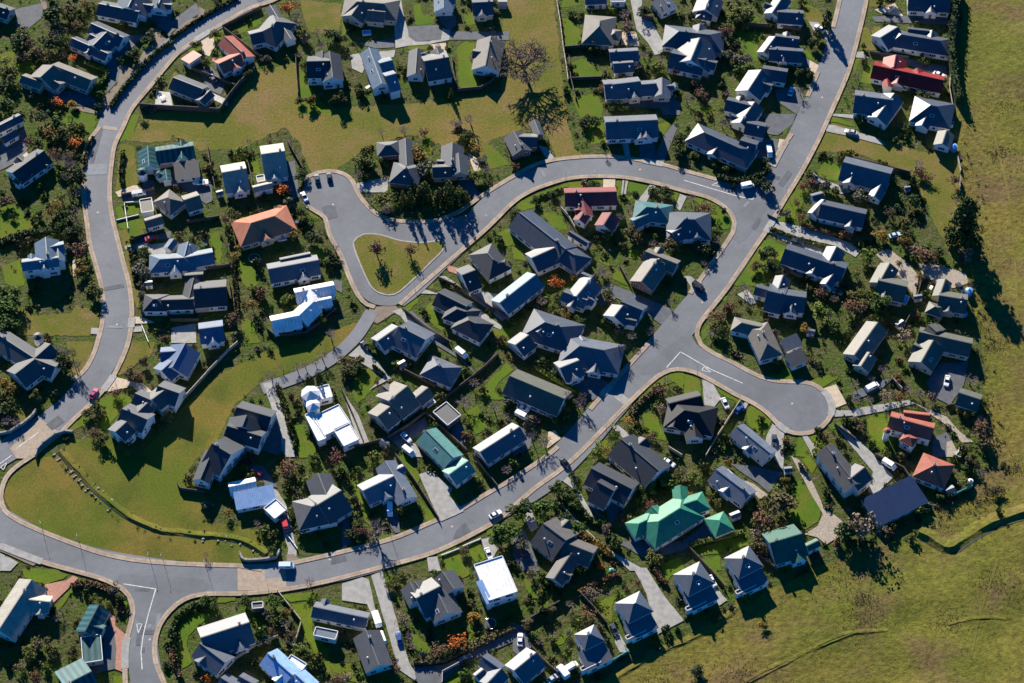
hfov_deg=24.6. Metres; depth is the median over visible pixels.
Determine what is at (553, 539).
house
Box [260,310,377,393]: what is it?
lane
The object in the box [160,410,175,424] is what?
autumn tree
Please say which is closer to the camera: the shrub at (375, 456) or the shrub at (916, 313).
the shrub at (375, 456)
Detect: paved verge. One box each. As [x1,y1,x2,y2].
[0,541,35,565]
[15,20,20,30]
[40,0,46,9]
[72,107,99,114]
[100,28,165,114]
[173,7,204,33]
[286,554,298,560]
[369,305,397,323]
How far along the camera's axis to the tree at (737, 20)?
862.39 m
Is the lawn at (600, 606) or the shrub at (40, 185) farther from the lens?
the shrub at (40, 185)
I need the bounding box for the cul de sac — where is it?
[303,173,479,305]
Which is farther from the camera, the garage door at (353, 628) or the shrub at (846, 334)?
the shrub at (846, 334)
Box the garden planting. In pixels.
[0,0,1009,682]
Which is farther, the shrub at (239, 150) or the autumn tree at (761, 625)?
the shrub at (239, 150)
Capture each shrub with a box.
[6,406,16,415]
[13,233,32,247]
[16,242,24,253]
[29,215,41,225]
[36,183,45,189]
[41,662,50,670]
[46,233,56,237]
[48,389,58,399]
[55,163,71,177]
[56,24,68,33]
[75,9,83,14]
[78,585,89,595]
[80,15,85,22]
[89,2,97,11]
[93,103,102,110]
[93,402,106,417]
[94,89,105,100]
[116,56,125,64]
[117,21,127,28]
[125,236,135,244]
[131,253,140,260]
[145,105,155,113]
[151,86,159,92]
[155,75,165,83]
[162,659,172,668]
[168,631,180,641]
[175,231,183,237]
[182,475,193,485]
[190,605,200,612]
[194,230,210,244]
[200,59,209,66]
[201,499,214,508]
[203,162,214,173]
[226,234,236,242]
[234,146,247,161]
[242,470,255,479]
[247,284,256,292]
[249,658,261,667]
[252,257,261,269]
[252,624,267,637]
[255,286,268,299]
[255,525,268,537]
[261,194,270,200]
[266,528,277,541]
[276,399,283,407]
[280,191,291,197]
[282,484,298,495]
[283,197,295,207]
[294,409,301,416]
[294,495,304,499]
[300,34,310,43]
[301,475,311,485]
[308,452,318,459]
[310,459,319,468]
[311,653,322,661]
[323,257,338,268]
[326,97,336,105]
[328,253,339,260]
[335,468,354,482]
[346,496,358,505]
[347,25,355,32]
[351,466,362,476]
[355,89,366,97]
[360,145,370,154]
[361,172,370,182]
[367,450,382,467]
[381,444,389,456]
[395,506,406,514]
[400,64,406,74]
[417,648,426,657]
[429,422,438,428]
[435,391,446,402]
[439,646,454,657]
[450,283,462,291]
[452,179,459,187]
[458,668,470,678]
[460,430,473,441]
[462,365,470,377]
[467,600,475,607]
[474,475,483,483]
[478,384,488,392]
[480,428,492,438]
[494,234,503,242]
[497,335,506,345]
[506,559,516,566]
[507,457,519,467]
[510,163,520,170]
[515,312,525,322]
[522,414,536,429]
[534,355,548,367]
[536,292,549,303]
[536,588,547,596]
[538,573,546,583]
[538,606,548,619]
[545,580,554,590]
[549,636,556,646]
[550,370,558,378]
[553,502,563,511]
[561,85,570,94]
[562,486,570,493]
[567,10,577,17]
[568,472,578,481]
[570,486,580,493]
[574,566,586,576]
[574,616,586,625]
[577,11,584,16]
[580,178,588,187]
[587,8,599,14]
[587,45,598,51]
[591,271,598,280]
[597,623,605,633]
[601,70,610,83]
[601,318,611,326]
[602,229,616,240]
[604,637,610,644]
[606,5,616,13]
[607,298,617,305]
[608,533,622,550]
[614,324,625,334]
[615,591,623,601]
[616,73,625,78]
[616,509,626,521]
[617,242,627,247]
[627,513,638,521]
[637,427,649,436]
[648,186,660,194]
[650,62,665,76]
[651,552,664,564]
[652,233,658,239]
[661,624,669,632]
[664,476,680,492]
[672,242,681,253]
[673,386,682,393]
[686,12,694,20]
[692,110,703,118]
[697,460,709,470]
[700,247,714,256]
[706,467,715,476]
[711,615,721,621]
[716,434,731,446]
[717,419,724,425]
[718,80,727,92]
[721,166,730,174]
[722,305,732,312]
[732,64,746,72]
[736,18,748,30]
[741,594,751,603]
[747,501,753,510]
[753,0,760,6]
[755,415,765,424]
[763,316,771,322]
[767,22,775,29]
[771,359,781,366]
[772,329,780,340]
[776,264,788,274]
[776,516,787,525]
[781,437,789,446]
[798,0,807,4]
[801,276,810,283]
[804,286,813,296]
[806,170,817,177]
[811,441,824,455]
[813,426,821,435]
[815,361,823,368]
[822,486,831,495]
[828,322,841,332]
[832,536,844,549]
[839,230,852,239]
[841,330,852,340]
[841,417,849,425]
[845,395,851,402]
[845,418,857,427]
[853,536,867,546]
[855,114,864,124]
[856,494,866,511]
[861,58,867,65]
[861,264,870,271]
[867,535,877,546]
[875,159,887,165]
[882,447,891,458]
[884,526,894,540]
[890,521,897,530]
[891,135,899,143]
[895,452,907,463]
[899,128,910,137]
[900,221,906,230]
[901,123,910,129]
[907,532,917,541]
[909,19,920,26]
[909,254,916,261]
[911,310,920,318]
[914,505,923,513]
[918,54,931,65]
[918,316,925,323]
[920,290,929,299]
[927,319,941,325]
[931,247,945,257]
[944,490,953,499]
[950,454,959,462]
[951,329,961,335]
[961,463,973,475]
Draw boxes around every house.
[0,3,15,23]
[0,113,23,146]
[0,330,60,390]
[0,579,52,642]
[6,149,52,188]
[19,62,97,94]
[21,237,66,278]
[55,658,96,682]
[68,21,129,64]
[75,604,109,666]
[96,0,153,26]
[108,380,185,445]
[137,140,199,185]
[139,189,203,231]
[143,272,227,315]
[149,238,214,278]
[151,0,172,16]
[153,320,224,383]
[168,74,214,106]
[191,613,255,678]
[193,436,245,488]
[214,36,254,77]
[218,672,258,682]
[220,162,250,198]
[223,401,276,454]
[228,477,286,522]
[230,205,296,249]
[247,5,296,51]
[252,143,288,196]
[259,648,318,682]
[266,252,321,287]
[269,281,335,336]
[292,473,352,533]
[301,384,359,451]
[307,50,343,89]
[311,598,392,675]
[341,0,399,27]
[357,460,417,507]
[360,47,400,99]
[368,381,434,433]
[371,320,434,360]
[376,138,421,189]
[401,570,464,625]
[407,48,452,85]
[416,428,475,488]
[420,355,462,390]
[432,142,469,182]
[432,288,493,346]
[434,0,455,16]
[455,243,512,295]
[471,36,504,76]
[472,0,493,21]
[473,423,526,468]
[473,653,508,682]
[474,555,517,609]
[491,272,544,317]
[502,369,570,418]
[504,119,543,159]
[505,647,545,682]
[508,210,591,275]
[508,309,585,359]
[530,517,597,587]
[554,335,624,385]
[560,272,601,312]
[564,187,619,235]
[574,625,612,674]
[581,15,622,49]
[583,462,639,510]
[585,0,624,9]
[602,77,673,103]
[603,297,647,329]
[604,114,658,144]
[607,434,670,487]
[608,47,638,77]
[615,591,658,643]
[625,485,710,551]
[630,200,672,231]
[630,247,679,294]
[651,0,677,18]
[662,23,724,79]
[663,391,718,443]
[666,212,711,245]
[673,561,718,615]
[684,123,759,172]
[692,0,723,25]
[708,466,756,509]
[723,96,766,141]
[724,546,768,598]
[729,424,776,465]
[730,317,807,370]
[735,65,787,104]
[753,275,806,319]
[757,31,803,67]
[761,524,820,567]
[763,0,803,28]
[780,244,848,292]
[807,191,867,232]
[816,445,872,497]
[838,156,892,204]
[843,321,887,375]
[853,90,903,129]
[869,263,908,306]
[870,54,944,97]
[871,25,948,60]
[882,410,934,452]
[907,0,950,18]
[908,323,972,375]
[912,453,954,492]
[924,278,967,321]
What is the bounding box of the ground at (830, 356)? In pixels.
[0,0,989,682]
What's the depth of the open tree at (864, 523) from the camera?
730.08 m
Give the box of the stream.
[57,453,262,556]
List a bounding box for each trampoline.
[249,254,259,262]
[483,618,495,628]
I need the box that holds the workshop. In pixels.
[861,476,928,528]
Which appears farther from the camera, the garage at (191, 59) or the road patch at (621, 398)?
the garage at (191, 59)
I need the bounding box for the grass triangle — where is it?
[354,234,443,293]
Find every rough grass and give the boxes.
[13,393,25,422]
[16,306,100,335]
[67,341,93,374]
[115,144,137,190]
[116,341,154,375]
[118,229,139,310]
[127,122,171,142]
[166,71,178,99]
[300,0,341,32]
[802,2,821,24]
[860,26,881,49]
[868,0,885,6]
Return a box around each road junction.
[118,575,209,624]
[690,180,773,242]
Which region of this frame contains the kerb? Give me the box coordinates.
[352,233,445,295]
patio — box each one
[155,91,172,104]
[213,93,227,105]
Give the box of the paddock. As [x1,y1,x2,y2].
[599,0,1011,682]
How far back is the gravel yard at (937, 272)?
796.29 m
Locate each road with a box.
[0,0,267,466]
[0,0,863,591]
[129,572,163,682]
[403,158,779,305]
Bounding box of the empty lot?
[814,123,978,293]
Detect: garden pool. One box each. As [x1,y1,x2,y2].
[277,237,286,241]
[362,30,370,35]
[426,399,435,407]
[832,288,842,295]
[903,295,909,304]
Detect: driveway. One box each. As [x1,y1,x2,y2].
[0,127,27,169]
[0,553,17,570]
[15,3,42,30]
[47,91,98,107]
[91,328,98,333]
[91,625,115,673]
[107,35,145,92]
[122,190,155,200]
[124,242,166,254]
[133,326,141,331]
[134,231,170,243]
[143,180,154,188]
[149,14,170,35]
[171,4,200,32]
[171,169,212,203]
[171,323,195,342]
[196,67,224,94]
[239,459,276,486]
[261,421,280,455]
[263,382,294,456]
[274,489,296,554]
[281,161,299,198]
[333,280,341,292]
[342,517,351,548]
[342,577,374,611]
[343,394,368,443]
[349,345,390,388]
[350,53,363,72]
[356,177,388,191]
[357,38,393,47]
[371,571,415,679]
[379,50,394,58]
[382,501,399,532]
[389,417,428,447]
[392,308,433,342]
[394,0,449,47]
[407,25,441,40]
[408,311,447,342]
[409,442,421,456]
[414,631,514,682]
[419,471,458,514]
[421,289,501,329]
[427,556,440,570]
[432,342,473,372]
[439,10,456,30]
[440,276,504,320]
[450,31,508,39]
[450,421,465,447]
[455,180,480,198]
[481,538,497,556]
[513,422,532,456]
[513,529,539,570]
[513,624,530,654]
[526,510,537,531]
[538,145,556,162]
[543,366,609,399]
[556,500,640,570]
[563,476,592,516]
[590,502,622,521]
[596,283,672,324]
[614,425,629,437]
[615,634,629,651]
[617,541,685,559]
[618,95,679,114]
[622,143,629,155]
[631,0,665,54]
[634,568,682,633]
[638,184,655,201]
[639,143,654,159]
[655,124,676,161]
[675,194,686,209]
[683,525,711,548]
[684,276,694,285]
[702,380,720,405]
[713,587,726,604]
[732,464,782,491]
[738,290,756,303]
[756,139,777,164]
[764,114,795,134]
[766,424,783,453]
[770,232,822,253]
[773,222,860,256]
[774,454,783,469]
[775,87,803,114]
[791,456,841,543]
[801,57,808,71]
[802,435,814,455]
[805,173,850,193]
[809,22,827,39]
[826,124,883,144]
[832,114,854,118]
[833,410,852,416]
[837,426,893,492]
[853,379,889,399]
[853,400,914,416]
[855,52,867,57]
[872,16,948,24]
[901,57,946,72]
[917,404,972,441]
[927,362,967,403]
[931,432,950,456]
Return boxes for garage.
[181,50,201,69]
[704,511,734,538]
[955,388,982,415]
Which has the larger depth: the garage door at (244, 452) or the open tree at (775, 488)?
the garage door at (244, 452)
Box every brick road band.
[10,419,56,457]
[103,126,117,130]
[237,564,286,590]
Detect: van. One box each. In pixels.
[131,189,145,197]
[279,561,294,569]
[281,516,288,532]
[387,501,392,516]
[402,444,415,457]
[454,346,467,358]
[514,409,527,419]
[565,661,578,671]
[692,279,704,292]
[740,181,754,188]
[766,144,772,157]
[864,382,879,391]
[881,457,896,470]
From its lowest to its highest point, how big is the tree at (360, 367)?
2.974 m
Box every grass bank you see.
[4,455,261,563]
[58,449,267,556]
[602,600,743,682]
[743,627,888,682]
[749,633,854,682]
[916,503,1023,552]
[947,615,1008,625]
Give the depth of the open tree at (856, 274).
794.07 m
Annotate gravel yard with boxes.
[744,480,767,497]
[877,248,917,294]
[918,263,967,287]
[946,441,956,456]
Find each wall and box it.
[0,409,36,435]
[34,429,73,457]
[239,549,279,562]
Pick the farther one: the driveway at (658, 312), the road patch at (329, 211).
the road patch at (329, 211)
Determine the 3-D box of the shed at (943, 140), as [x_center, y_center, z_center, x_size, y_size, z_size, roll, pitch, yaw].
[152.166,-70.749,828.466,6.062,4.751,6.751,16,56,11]
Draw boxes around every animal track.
[970,558,998,656]
[989,119,1018,327]
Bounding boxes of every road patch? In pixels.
[46,416,63,429]
[86,164,107,174]
[90,129,102,163]
[104,284,123,290]
[107,325,122,327]
[136,632,140,644]
[138,630,154,634]
[155,613,160,627]
[264,563,280,578]
[321,204,337,219]
[330,555,346,563]
[453,523,470,538]
[614,392,628,404]
[751,218,760,229]
[778,170,791,186]
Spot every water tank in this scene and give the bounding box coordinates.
[949,143,957,152]
[964,287,972,296]
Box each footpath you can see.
[0,0,276,567]
[0,543,134,682]
[72,126,105,380]
[152,0,867,682]
[239,563,261,571]
[288,445,558,564]
[301,197,375,308]
[303,154,716,223]
[399,174,736,304]
[589,340,651,409]
[771,133,793,166]
[806,71,819,96]
[831,0,841,27]
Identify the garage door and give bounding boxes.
[45,86,55,94]
[160,163,171,168]
[177,205,185,213]
[190,59,200,68]
[195,308,208,312]
[237,450,245,462]
[352,627,365,631]
[411,406,420,416]
[421,342,428,354]
[480,456,488,468]
[492,302,501,311]
[508,343,517,354]
[565,267,574,274]
[683,525,693,533]
[734,165,745,172]
[891,86,902,91]
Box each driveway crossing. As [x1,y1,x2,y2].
[0,543,43,563]
[100,374,116,390]
[121,637,130,668]
[127,318,134,326]
[194,29,211,41]
[438,506,462,520]
[599,384,612,396]
[642,158,663,166]
[763,217,775,232]
[770,140,788,166]
[775,422,789,432]
[821,390,835,414]
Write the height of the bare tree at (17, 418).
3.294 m
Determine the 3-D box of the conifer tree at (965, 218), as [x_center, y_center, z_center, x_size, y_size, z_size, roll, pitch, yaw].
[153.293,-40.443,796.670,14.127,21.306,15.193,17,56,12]
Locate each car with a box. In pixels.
[88,388,98,399]
[144,234,157,241]
[208,75,216,83]
[249,466,262,475]
[294,220,303,225]
[300,191,308,201]
[314,173,319,183]
[326,172,331,181]
[359,340,368,350]
[395,631,402,644]
[400,432,411,442]
[457,653,471,663]
[484,547,492,559]
[488,509,501,519]
[516,404,529,412]
[517,633,522,645]
[519,548,526,556]
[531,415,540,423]
[546,673,559,682]
[559,457,570,468]
[609,623,618,635]
[626,32,632,41]
[664,457,675,467]
[710,574,716,587]
[720,397,729,409]
[733,403,744,414]
[771,434,776,445]
[787,86,794,95]
[791,237,803,245]
[810,173,820,182]
[814,24,825,32]
[845,129,857,135]
[883,6,894,12]
[888,232,901,238]
[933,71,945,75]
[943,375,949,386]
[955,282,964,292]
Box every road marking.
[141,588,155,669]
[681,352,742,383]
[684,180,752,199]
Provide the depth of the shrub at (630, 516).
737.41 m
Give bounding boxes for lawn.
[0,51,14,68]
[0,205,45,227]
[0,227,38,237]
[2,258,24,286]
[16,60,34,79]
[22,568,67,583]
[54,589,73,614]
[61,113,95,137]
[62,111,94,136]
[68,415,90,430]
[100,393,131,428]
[114,675,122,682]
[116,205,124,218]
[118,221,126,228]
[119,114,139,141]
[123,601,129,623]
[126,203,138,215]
[128,219,145,228]
[129,228,143,235]
[177,611,211,667]
[188,45,201,51]
[195,596,235,602]
[207,231,221,264]
[214,28,223,39]
[232,16,261,33]
[238,260,258,288]
[242,318,258,343]
[250,154,260,174]
[251,617,274,632]
[282,592,317,601]
[291,425,315,457]
[291,601,333,677]
[299,68,330,114]
[307,209,318,218]
[311,248,324,261]
[331,663,342,681]
[342,20,347,35]
[342,664,357,682]
[352,367,376,403]
[353,478,370,525]
[379,533,390,539]
[384,575,395,586]
[398,455,419,485]
[400,297,419,310]
[407,44,428,49]
[409,631,431,653]
[413,3,434,24]
[419,500,436,520]
[423,137,431,157]
[425,302,444,330]
[426,283,434,288]
[437,545,455,557]
[442,550,464,570]
[444,667,460,682]
[450,491,459,505]
[455,568,469,577]
[457,41,479,87]
[463,13,477,24]
[465,405,487,433]
[466,542,484,561]
[468,621,474,642]
[482,142,508,168]
[482,362,512,399]
[486,528,492,535]
[490,327,511,342]
[498,229,513,247]
[512,237,525,260]
[516,182,581,210]
[524,579,536,597]
[538,601,548,609]
[543,212,567,229]
[553,626,575,647]
[561,0,581,6]
[562,18,580,45]
[571,59,602,76]
[571,93,602,115]
[581,113,606,143]
[587,439,607,457]
[591,179,602,183]
[594,591,625,622]
[598,256,609,265]
[612,268,628,285]
[616,180,621,196]
[616,372,683,424]
[627,249,638,258]
[628,181,646,199]
[642,413,665,440]
[658,121,669,133]
[661,557,683,570]
[662,568,679,580]
[669,191,678,199]
[683,374,701,393]
[693,197,730,229]
[693,537,748,555]
[700,106,715,115]
[700,556,720,570]
[702,316,716,339]
[712,568,726,585]
[714,385,741,403]
[723,420,732,433]
[733,239,784,285]
[735,31,765,61]
[746,405,771,435]
[767,367,794,379]
[778,181,811,220]
[787,479,820,529]
[793,436,809,456]
[800,456,816,472]
[803,49,815,60]
[808,375,836,386]
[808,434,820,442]
[816,301,826,320]
[817,157,839,180]
[828,418,851,429]
[830,116,854,126]
[853,58,859,71]
[859,64,877,86]
[864,414,893,456]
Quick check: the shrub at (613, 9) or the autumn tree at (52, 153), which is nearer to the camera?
the autumn tree at (52, 153)
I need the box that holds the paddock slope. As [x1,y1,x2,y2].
[648,0,1023,682]
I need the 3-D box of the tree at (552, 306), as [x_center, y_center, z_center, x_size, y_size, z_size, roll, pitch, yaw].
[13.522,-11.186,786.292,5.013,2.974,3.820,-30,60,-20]
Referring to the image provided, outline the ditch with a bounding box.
[918,518,1023,553]
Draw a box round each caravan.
[371,610,381,628]
[381,630,386,644]
[556,664,569,679]
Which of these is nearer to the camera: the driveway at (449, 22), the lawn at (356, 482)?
the lawn at (356, 482)
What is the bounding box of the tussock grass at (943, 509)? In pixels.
[629,19,1023,682]
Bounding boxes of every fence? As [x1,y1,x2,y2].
[116,214,138,220]
[121,187,154,196]
[124,201,138,226]
[130,231,151,238]
[139,66,254,112]
[170,318,198,321]
[177,482,204,493]
[183,341,237,399]
[187,215,219,223]
[192,67,234,86]
[203,263,230,269]
[206,141,215,192]
[210,635,277,676]
[222,5,260,27]
[224,27,261,57]
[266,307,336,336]
[277,590,301,621]
[286,620,301,646]
[287,140,302,167]
[341,387,363,442]
[341,437,383,448]
[387,410,425,438]
[395,453,438,518]
[402,367,435,387]
[404,308,449,342]
[425,411,466,451]
[437,353,497,403]
[438,276,508,320]
[441,548,458,555]
[442,661,458,679]
[451,52,456,86]
[457,64,503,91]
[463,538,480,546]
[473,453,497,486]
[523,600,560,621]
[531,645,560,674]
[556,0,567,78]
[560,206,574,228]
[564,45,582,48]
[568,76,602,80]
[569,57,575,99]
[579,591,606,623]
[612,650,628,661]
[620,265,629,285]
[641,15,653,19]
[668,446,681,456]
[690,547,710,570]
[705,399,740,456]
[707,564,724,586]
[735,22,801,31]
[749,541,777,571]
[786,268,807,291]
[834,422,855,439]
[853,156,910,173]
[869,51,908,57]
[874,453,932,507]
[891,377,901,390]
[949,16,957,102]
[954,485,972,495]
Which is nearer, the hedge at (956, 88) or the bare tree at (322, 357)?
the bare tree at (322, 357)
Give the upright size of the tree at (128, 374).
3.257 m
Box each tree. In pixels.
[0,56,13,65]
[0,65,19,81]
[0,79,14,96]
[0,96,17,110]
[0,195,15,207]
[0,285,20,304]
[0,285,22,306]
[0,295,20,321]
[0,318,14,330]
[0,377,10,388]
[0,390,14,411]
[1,314,22,331]
[2,415,10,424]
[4,382,19,393]
[8,211,16,217]
[10,27,25,39]
[10,31,29,51]
[10,416,19,424]
[13,659,30,673]
[16,52,31,62]
[22,137,33,148]
[22,642,36,662]
[23,37,36,49]
[24,45,45,58]
[28,667,38,680]
[29,388,41,400]
[29,670,45,682]
[30,636,49,650]
[31,137,44,150]
[33,109,49,121]
[35,210,42,217]
[40,34,65,49]
[40,123,56,139]
[41,4,63,24]
[43,22,51,28]
[43,643,58,657]
[44,50,52,58]
[44,206,54,215]
[46,96,57,106]
[46,606,58,615]
[48,115,65,129]
[48,148,61,160]
[50,199,68,209]
[52,126,71,143]
[53,205,71,220]
[53,351,72,373]
[54,210,69,230]
[55,98,64,106]
[55,191,65,201]
[56,51,67,60]
[61,10,76,20]
[61,32,70,42]
[61,154,72,164]
[61,168,86,184]
[61,213,83,239]
[62,120,78,135]
[62,149,78,158]
[62,347,70,358]
[63,4,78,15]
[63,158,76,170]
[64,100,77,106]
[64,243,75,251]
[65,643,78,656]
[67,136,83,150]
[68,55,76,61]
[70,18,82,30]
[70,348,76,360]
[71,236,87,258]
[73,122,89,136]
[73,259,89,277]
[74,0,88,8]
[81,408,96,417]
[85,281,103,298]
[88,428,100,437]
[88,593,95,601]
[93,431,109,446]
[96,596,102,603]
[102,600,111,608]
[107,581,119,595]
[110,387,121,396]
[115,593,127,604]
[116,441,135,455]
[122,366,135,377]
[125,46,140,59]
[132,258,151,279]
[133,256,146,264]
[134,372,144,380]
[137,244,151,258]
[137,281,144,288]
[137,291,145,298]
[138,355,148,366]
[140,36,153,43]
[146,28,154,36]
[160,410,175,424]
[189,40,202,47]
[199,595,217,608]
[200,672,211,682]
[207,29,222,38]
[220,212,229,222]
[222,508,232,517]
[223,311,241,326]
[226,207,240,219]
[229,252,237,259]
[229,259,236,266]
[234,244,243,251]
[239,593,254,608]
[242,69,251,78]
[245,299,258,309]
[255,478,264,486]
[255,636,270,646]
[260,55,271,61]
[260,608,273,620]
[263,372,276,380]
[265,627,276,637]
[266,544,275,552]
[267,592,283,607]
[271,609,285,623]
[274,182,291,194]
[280,0,299,12]
[280,293,293,303]
[280,458,299,475]
[280,470,292,481]
[282,605,293,617]
[284,629,296,642]
[286,505,295,519]
[287,225,302,239]
[291,643,305,658]
[292,361,299,371]
[293,168,308,180]
[294,521,305,534]
[294,646,311,662]
[295,97,303,103]
[296,28,306,37]
[296,205,308,215]
[298,212,309,224]
[299,60,306,68]
[303,94,316,105]
[304,228,325,243]
[304,577,314,587]
[305,376,310,385]
[306,659,318,669]
[310,376,314,385]
[314,653,325,666]
[315,373,321,386]
[316,313,326,323]
[316,351,328,359]
[323,29,337,38]
[326,329,337,339]
[327,447,348,467]
[330,243,339,252]
[330,671,346,682]
[332,31,346,44]
[333,89,346,103]
[336,358,352,377]
[337,672,353,682]
[340,355,351,364]
[343,523,361,539]
[344,367,356,377]
[350,356,364,366]
[351,510,364,526]
[352,363,366,372]
[352,525,368,536]
[353,155,370,169]
[355,355,364,363]
[366,341,375,350]
[366,529,377,541]
[367,156,383,168]
[367,518,386,538]
[368,239,387,254]
[372,191,396,206]
[378,203,394,213]
[383,580,393,588]
[388,189,397,199]
[391,574,400,582]
[391,661,400,673]
[394,611,412,627]
[397,190,407,207]
[399,126,409,135]
[404,244,417,257]
[405,188,416,207]
[409,182,421,191]
[413,148,434,161]
[414,185,426,205]
[415,128,428,137]
[416,159,437,177]
[418,180,433,205]
[425,642,438,658]
[432,186,446,207]
[433,641,452,657]
[442,179,456,206]
[447,632,466,653]
[448,87,454,99]
[449,118,463,126]
[451,122,467,136]
[453,185,466,205]
[457,394,475,408]
[458,130,474,141]
[458,545,469,554]
[460,138,469,147]
[461,190,470,205]
[464,114,473,126]
[466,173,476,180]
[467,612,481,624]
[468,143,483,153]
[469,169,486,180]
[477,154,488,162]
[481,165,490,172]
[488,524,511,546]
[489,402,500,411]
[492,37,556,86]
[493,522,522,542]
[501,465,511,475]
[503,396,516,404]
[505,498,533,520]
[509,208,518,218]
[516,536,529,549]
[521,618,532,630]
[526,565,539,579]
[527,430,537,442]
[529,195,538,204]
[530,630,539,637]
[531,499,555,520]
[533,510,542,519]
[535,435,551,448]
[537,295,545,304]
[546,604,555,615]
[547,275,565,288]
[547,303,559,312]
[548,190,558,197]
[548,414,558,423]
[548,479,563,495]
[556,511,571,520]
[561,307,570,319]
[562,492,576,503]
[562,627,571,635]
[563,406,571,414]
[564,398,576,408]
[567,62,576,70]
[569,498,582,510]
[570,274,578,280]
[570,521,585,535]
[573,314,585,322]
[575,397,586,408]
[578,114,597,128]
[579,392,586,403]
[580,531,589,540]
[581,607,596,624]
[584,584,603,602]
[588,180,600,186]
[589,439,604,458]
[590,117,604,126]
[595,266,606,276]
[596,562,606,568]
[600,444,611,455]
[601,287,612,301]
[602,523,610,535]
[607,423,620,441]
[608,102,618,110]
[618,101,628,111]
[619,18,636,34]
[620,8,628,18]
[620,20,633,29]
[623,224,637,238]
[624,415,636,427]
[627,191,639,199]
[631,230,642,240]
[633,579,641,586]
[635,494,648,503]
[636,5,652,16]
[637,485,649,495]
[643,499,657,511]
[645,548,662,564]
[647,481,656,494]
[648,430,658,438]
[654,386,665,398]
[655,401,664,413]
[657,236,678,253]
[659,185,674,199]
[659,471,678,486]
[665,66,679,75]
[671,139,685,152]
[673,132,688,145]
[673,467,685,481]
[687,471,702,482]
[687,664,704,676]
[688,151,699,158]
[690,663,703,677]
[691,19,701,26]
[691,77,703,89]
[692,240,710,251]
[694,88,708,100]
[698,199,707,211]
[700,202,717,214]
[705,327,714,336]
[706,307,725,323]
[706,491,717,498]
[709,320,725,332]
[710,158,719,167]
[711,227,716,237]
[714,497,721,507]
[715,23,733,36]
[716,47,724,56]
[719,206,725,213]
[720,20,734,28]
[723,50,738,60]
[724,458,732,466]
[726,12,742,24]
[726,35,740,50]
[726,297,740,309]
[728,3,754,20]
[733,53,753,64]
[749,525,764,540]
[749,537,766,551]
[750,260,762,271]
[750,517,760,527]
[751,508,777,531]
[752,176,766,185]
[754,306,767,317]
[755,548,767,557]
[756,498,769,510]
[757,248,772,260]
[758,245,778,257]
[758,619,768,627]
[760,157,769,165]
[761,180,775,191]
[764,258,782,273]
[766,490,798,515]
[770,483,783,492]
[780,477,790,486]
[781,209,790,218]
[792,197,800,206]
[792,212,805,221]
[794,68,803,77]
[797,181,812,193]
[799,178,817,189]
[800,322,809,332]
[806,67,814,78]
[808,34,820,46]
[812,27,823,40]
[812,301,832,320]
[814,286,827,299]
[819,174,831,191]
[820,10,832,30]
[830,295,838,304]
[831,186,844,194]
[833,520,865,541]
[837,281,851,292]
[841,296,864,317]
[846,288,865,301]
[846,511,887,537]
[848,297,870,317]
[850,269,860,278]
[852,188,871,202]
[852,418,864,430]
[860,248,877,264]
[864,289,876,302]
[866,313,883,321]
[869,292,891,314]
[870,230,887,242]
[878,365,886,374]
[879,389,897,399]
[883,206,896,218]
[890,176,901,183]
[892,373,902,383]
[893,204,905,216]
[894,191,903,202]
[894,389,909,403]
[895,260,902,268]
[897,236,912,248]
[897,325,911,343]
[898,228,913,241]
[900,194,920,208]
[906,87,915,92]
[906,174,917,189]
[909,166,925,177]
[909,243,921,253]
[911,244,933,262]
[915,158,924,168]
[915,272,926,281]
[916,89,931,98]
[918,504,929,513]
[920,172,935,184]
[925,315,935,323]
[926,248,941,265]
[926,391,936,403]
[936,493,944,499]
[942,195,980,252]
[945,174,960,184]
[954,408,964,413]
[954,475,970,486]
[958,442,973,455]
[962,248,972,255]
[962,410,974,417]
[964,373,977,384]
[965,456,979,468]
[968,419,993,437]
[977,433,1001,450]
[989,485,1005,496]
[995,507,1004,513]
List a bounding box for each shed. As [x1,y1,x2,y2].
[145,280,152,288]
[216,190,223,197]
[252,601,262,612]
[379,438,389,448]
[397,359,406,370]
[433,401,460,429]
[498,0,506,8]
[672,82,677,91]
[729,510,741,521]
[784,466,792,474]
[806,328,814,337]
[895,319,905,328]
[904,186,910,193]
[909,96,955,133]
[913,294,922,302]
[933,129,953,152]
[944,485,955,495]
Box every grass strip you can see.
[65,323,356,529]
[141,0,584,172]
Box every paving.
[45,576,77,602]
[72,260,75,275]
[107,377,150,391]
[109,613,124,670]
[116,185,140,196]
[134,316,154,323]
[201,36,214,55]
[429,43,446,52]
[447,266,457,273]
[468,153,479,170]
[547,430,560,447]
[603,178,614,186]
[621,31,639,45]
[809,60,818,71]
[824,384,845,407]
[875,3,902,15]
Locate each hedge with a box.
[0,226,63,245]
[70,579,124,614]
[82,136,94,169]
[84,60,109,89]
[108,39,173,107]
[118,150,125,187]
[129,246,138,284]
[138,279,144,314]
[168,645,182,676]
[169,0,236,39]
[169,601,200,633]
[230,266,238,311]
[275,382,293,436]
[291,422,297,448]
[372,363,385,375]
[410,622,515,664]
[534,365,581,393]
[536,186,567,198]
[561,493,604,526]
[578,570,619,592]
[580,531,613,556]
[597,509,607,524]
[626,382,661,416]
[653,567,668,584]
[688,529,744,547]
[716,164,772,183]
[758,63,810,75]
[769,226,826,248]
[797,462,807,472]
[802,222,839,235]
[835,149,858,160]
[947,0,963,103]
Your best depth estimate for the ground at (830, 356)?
781.45 m

